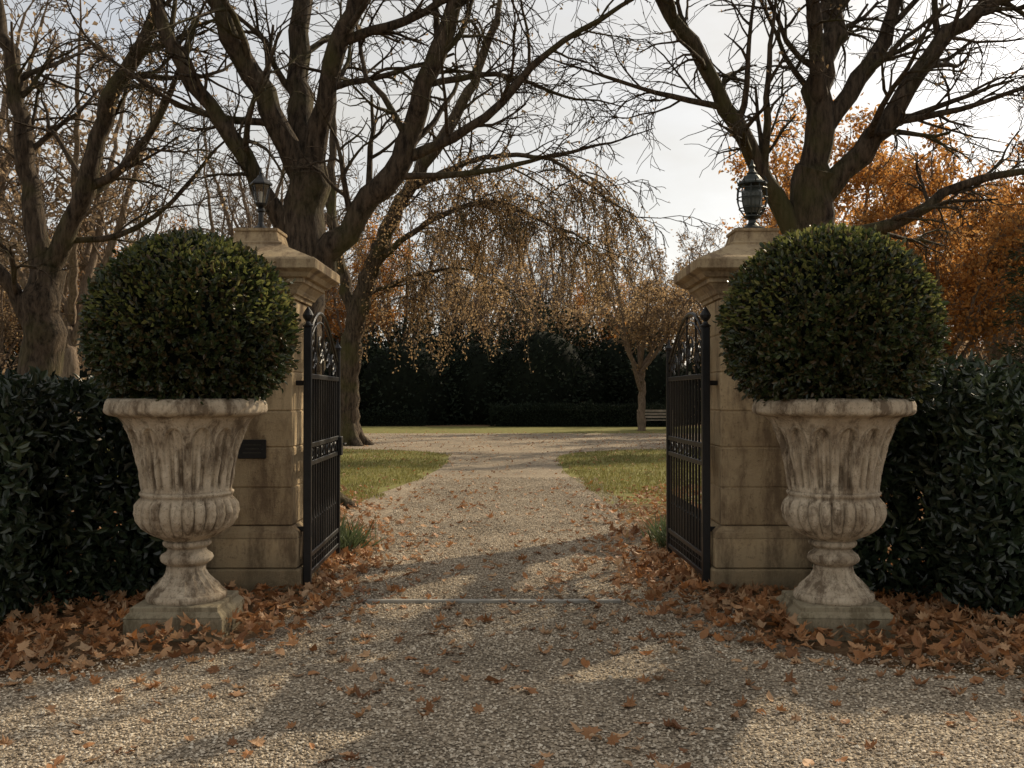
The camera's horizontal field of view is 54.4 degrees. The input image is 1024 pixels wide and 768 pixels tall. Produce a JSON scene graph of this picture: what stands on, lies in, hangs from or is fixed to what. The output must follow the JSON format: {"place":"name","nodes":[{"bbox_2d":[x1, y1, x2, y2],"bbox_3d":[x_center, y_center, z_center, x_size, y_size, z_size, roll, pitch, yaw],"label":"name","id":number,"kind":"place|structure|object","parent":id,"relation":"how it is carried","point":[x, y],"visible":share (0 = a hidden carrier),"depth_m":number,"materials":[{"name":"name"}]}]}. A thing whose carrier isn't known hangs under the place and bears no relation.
{"place":"outdoors","nodes":[
{"label":"outdoors","id":0,"kind":"place"},
{"bbox_2d":[90,449,448,503],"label":"lawn","id":1,"kind":"structure","parent":0,"point":[390,487],"depth_m":19.68,"materials":[{"name":"green plant"}]},
{"bbox_2d":[101,426,700,432],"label":"lawn","id":2,"kind":"structure","parent":0,"point":[432,429],"depth_m":42.58,"materials":[{"name":"green plant"}]},
{"bbox_2d":[564,208,704,430],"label":"autumn tree","id":3,"kind":"object","parent":2,"relation":"on","point":[640,335],"visible":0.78,"depth_m":40.62,"materials":[{"name":"brown plant"}]},
{"bbox_2d":[637,410,665,420],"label":"park bench","id":4,"kind":"object","parent":2,"relation":"on","point":[655,414],"visible":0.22,"depth_m":42.21,"materials":[{"name":"brown wood"}]},
{"bbox_2d":[67,447,912,503],"bbox_3d":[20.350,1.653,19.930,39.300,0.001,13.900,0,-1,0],"label":"lawn","id":5,"kind":"structure","parent":0,"point":[610,468],"depth_m":18.62,"materials":[{"name":"green plant"}]},
{"bbox_2d":[0,433,1023,767],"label":"gravel driveway","id":6,"kind":"structure","parent":0,"point":[546,449],"depth_m":4.82,"materials":[{"name":"beige gravel"}]},
{"bbox_2d":[362,599,620,602],"bbox_3d":[-0.140,1.469,6.732,1.750,0.024,0.045,0,-1,0],"label":"gate threshold strip","id":7,"kind":"object","parent":6,"relation":"on","point":[489,600],"visible":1,"depth_m":6.71,"materials":[{"name":"metal"}]},
{"bbox_2d":[343,431,918,510],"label":"scattered leaves","id":8,"kind":"object","parent":6,"relation":"on","point":[507,466],"visible":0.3,"depth_m":18.31,"materials":[{"name":"brown plant"}]},
{"bbox_2d":[0,423,1023,677],"bbox_3d":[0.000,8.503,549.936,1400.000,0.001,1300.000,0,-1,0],"label":"ground","id":9,"kind":"structure","parent":0,"point":[176,647],"depth_m":5.58,"materials":[{"name":"brown plant"}]},
{"bbox_2d":[0,366,166,625],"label":"clipped hedge","id":10,"kind":"object","parent":9,"relation":"on","point":[49,441],"visible":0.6,"depth_m":6.57,"materials":[{"name":"green plant"}]},
{"bbox_2d":[0,0,331,475],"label":"bare tree","id":11,"kind":"object","parent":9,"relation":"on","point":[36,303],"visible":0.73,"depth_m":13.90,"materials":[{"name":"brown plant"}]},
{"bbox_2d":[0,0,356,420],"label":"bare woodland","id":12,"kind":"object","parent":9,"relation":"on","point":[91,256],"visible":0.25,"depth_m":26.31,"materials":[{"name":"brown plant"}]},
{"bbox_2d":[103,398,267,641],"bbox_3d":[-1.952,0.783,5.973,0.943,1.399,0.943,0,-1,0],"label":"stone urn planter","id":13,"kind":"object","parent":9,"relation":"on","point":[186,507],"visible":1,"depth_m":5.73,"materials":[{"name":"stone"}]},
{"bbox_2d":[76,224,303,420],"bbox_3d":[-1.921,-0.323,5.992,1.310,1.243,1.296,0,-1,0],"label":"topiary ball","id":14,"kind":"object","parent":13,"relation":"on","point":[194,313],"visible":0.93,"depth_m":5.57,"materials":[{"name":"green plant"}]},
{"bbox_2d":[206,228,339,596],"bbox_3d":[-1.860,0.185,7.358,1.000,2.640,1.000,0,-1,0],"label":"stonework","id":15,"kind":"object","parent":9,"relation":"on","point":[260,540],"visible":0.37,"depth_m":7.05,"materials":[{"name":"stone"}]},
{"bbox_2d":[238,440,265,458],"bbox_3d":[-1.840,0.461,7.046,0.200,0.135,0.118,0,-1,0],"label":"plaque","id":16,"kind":"object","parent":15,"relation":"attached to","point":[261,449],"visible":0.77,"depth_m":7.04,"materials":[{"name":"black metal"}]},
{"bbox_2d":[242,444,260,452],"bbox_3d":[-1.840,0.459,7.038,0.130,0.064,0.002,0,-1,0],"label":"plaque lettering","id":17,"kind":"object","parent":16,"relation":"attached to","point":[251,448],"visible":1,"depth_m":7.04},
{"bbox_2d":[250,168,272,227],"bbox_3d":[-1.860,-1.371,7.378,0.171,0.472,0.148,0,-1,0],"label":"gate lantern","id":18,"kind":"object","parent":15,"relation":"on","point":[260,180],"visible":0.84,"depth_m":7.36,"materials":[{"name":"black metal"}]},
{"bbox_2d":[296,307,346,587],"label":"iron gate","id":19,"kind":"structure","parent":15,"relation":"attached to","point":[323,443],"depth_m":7.66,"materials":[{"name":"black metal"}]},
{"bbox_2d":[187,69,380,315],"bbox_3d":[-8.984,-5.262,40.228,8.388,14.630,6.868,0,-1,26],"label":"bare tree","id":20,"kind":"object","parent":9,"relation":"on","point":[229,230],"visible":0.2,"depth_m":39.40,"materials":[{"name":"brown plant"}]},
{"bbox_2d":[23,0,672,508],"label":"bare tree","id":21,"kind":"object","parent":9,"relation":"on","point":[299,138],"visible":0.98,"depth_m":12.21,"materials":[{"name":"brown plant"}]},
{"bbox_2d":[4,295,700,424],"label":"evergreen shrubbery","id":22,"kind":"object","parent":9,"relation":"on","point":[461,390],"visible":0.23,"depth_m":49.51,"materials":[{"name":"green plant"}]},
{"bbox_2d":[340,509,384,552],"bbox_3d":[-1.578,1.319,9.000,1.011,0.374,0.933,-1,-1,37],"label":"grass tuft","id":23,"kind":"object","parent":9,"relation":"on","point":[346,540],"visible":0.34,"depth_m":8.90,"materials":[{"name":"green plant"}]},
{"bbox_2d":[410,194,566,344],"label":"autumn tree","id":24,"kind":"object","parent":9,"relation":"on","point":[478,295],"visible":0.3,"depth_m":57.12,"materials":[{"name":"brown plant"}]},
{"bbox_2d":[270,0,721,445],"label":"weeping tree","id":25,"kind":"object","parent":9,"relation":"on","point":[357,302],"visible":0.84,"depth_m":27.50,"materials":[{"name":"brown plant"}]},
{"bbox_2d":[0,483,1023,767],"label":"fallen leaves","id":26,"kind":"object","parent":9,"relation":"on","point":[932,611],"visible":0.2,"depth_m":5.86,"materials":[{"name":"brown plant"}]},
{"bbox_2d":[0,135,1023,405],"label":"distant woodland","id":27,"kind":"object","parent":9,"relation":"on","point":[336,321],"visible":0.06,"depth_m":65.72,"materials":[{"name":"brown plant"}]},
{"bbox_2d":[0,329,1023,430],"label":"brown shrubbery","id":28,"kind":"object","parent":9,"relation":"on","point":[84,372],"visible":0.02,"depth_m":54.38,"materials":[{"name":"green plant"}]},
{"bbox_2d":[499,248,610,347],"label":"autumn tree","id":29,"kind":"object","parent":9,"relation":"on","point":[527,287],"visible":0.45,"depth_m":54.31,"materials":[{"name":"brown plant"}]},
{"bbox_2d":[488,400,665,426],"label":"clipped hedge","id":30,"kind":"object","parent":9,"relation":"on","point":[534,415],"visible":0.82,"depth_m":46.70,"materials":[{"name":"green plant"}]},
{"bbox_2d":[627,510,665,547],"bbox_3d":[1.586,1.325,9.188,0.936,0.368,0.955,0,-1,31],"label":"grass tuft","id":31,"kind":"object","parent":9,"relation":"on","point":[659,536],"visible":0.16,"depth_m":9.18,"materials":[{"name":"green plant"}]},
{"bbox_2d":[665,224,744,347],"bbox_3d":[8.757,-2.143,35.700,5.789,8.284,6.240,0,-1,-17],"label":"autumn tree","id":32,"kind":"object","parent":9,"relation":"on","point":[683,290],"visible":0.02,"depth_m":36.24,"materials":[{"name":"brown plant"}]},
{"bbox_2d":[674,228,812,596],"bbox_3d":[1.780,0.185,7.358,1.000,2.640,1.000,0,-1,0],"label":"stonework","id":33,"kind":"object","parent":9,"relation":"on","point":[756,538],"visible":0.38,"depth_m":7.05,"materials":[{"name":"stone"}]},
{"bbox_2d":[665,306,717,586],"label":"iron gate","id":34,"kind":"structure","parent":33,"relation":"attached to","point":[689,528],"depth_m":7.66,"materials":[{"name":"black metal"}]},
{"bbox_2d":[736,160,767,227],"bbox_3d":[1.780,-1.399,7.379,0.240,0.529,0.240,0,-1,0],"label":"gate lantern","id":35,"kind":"object","parent":33,"relation":"on","point":[752,182],"visible":0.98,"depth_m":7.32,"materials":[{"name":"black metal"}]},
{"bbox_2d":[514,0,1023,273],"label":"bare tree","id":36,"kind":"object","parent":9,"relation":"on","point":[817,184],"visible":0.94,"depth_m":12.69,"materials":[{"name":"brown plant"}]},
{"bbox_2d":[752,398,916,641],"bbox_3d":[1.925,0.783,5.972,0.936,1.399,0.935,0,-1,0],"label":"stone urn planter","id":37,"kind":"object","parent":9,"relation":"on","point":[834,451],"visible":0.94,"depth_m":5.73,"materials":[{"name":"stone"}]},
{"bbox_2d":[712,220,952,420],"bbox_3d":[1.893,-0.338,5.979,1.378,1.299,1.354,0,-1,0],"label":"topiary ball","id":38,"kind":"object","parent":37,"relation":"on","point":[821,310],"visible":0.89,"depth_m":5.55,"materials":[{"name":"green plant"}]},
{"bbox_2d":[718,92,970,272],"bbox_3d":[10.871,-3.791,33.427,6.763,11.449,7.087,0,-1,-14],"label":"autumn tree","id":39,"kind":"object","parent":9,"relation":"on","point":[870,178],"visible":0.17,"depth_m":31.65,"materials":[{"name":"orange plant"}]},
{"bbox_2d":[722,46,1023,384],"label":"autumn woodland","id":40,"kind":"object","parent":9,"relation":"on","point":[993,293],"visible":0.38,"depth_m":32.86,"materials":[{"name":"orange plant"}]},
{"bbox_2d":[811,348,1023,625],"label":"clipped hedge","id":41,"kind":"object","parent":9,"relation":"on","point":[957,449],"visible":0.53,"depth_m":6.29,"materials":[{"name":"green plant"}]},
{"bbox_2d":[0,0,1023,364],"label":"sky","id":42,"kind":"structure","parent":0,"point":[711,197],"materials":[{"name":"white"}]}
]}

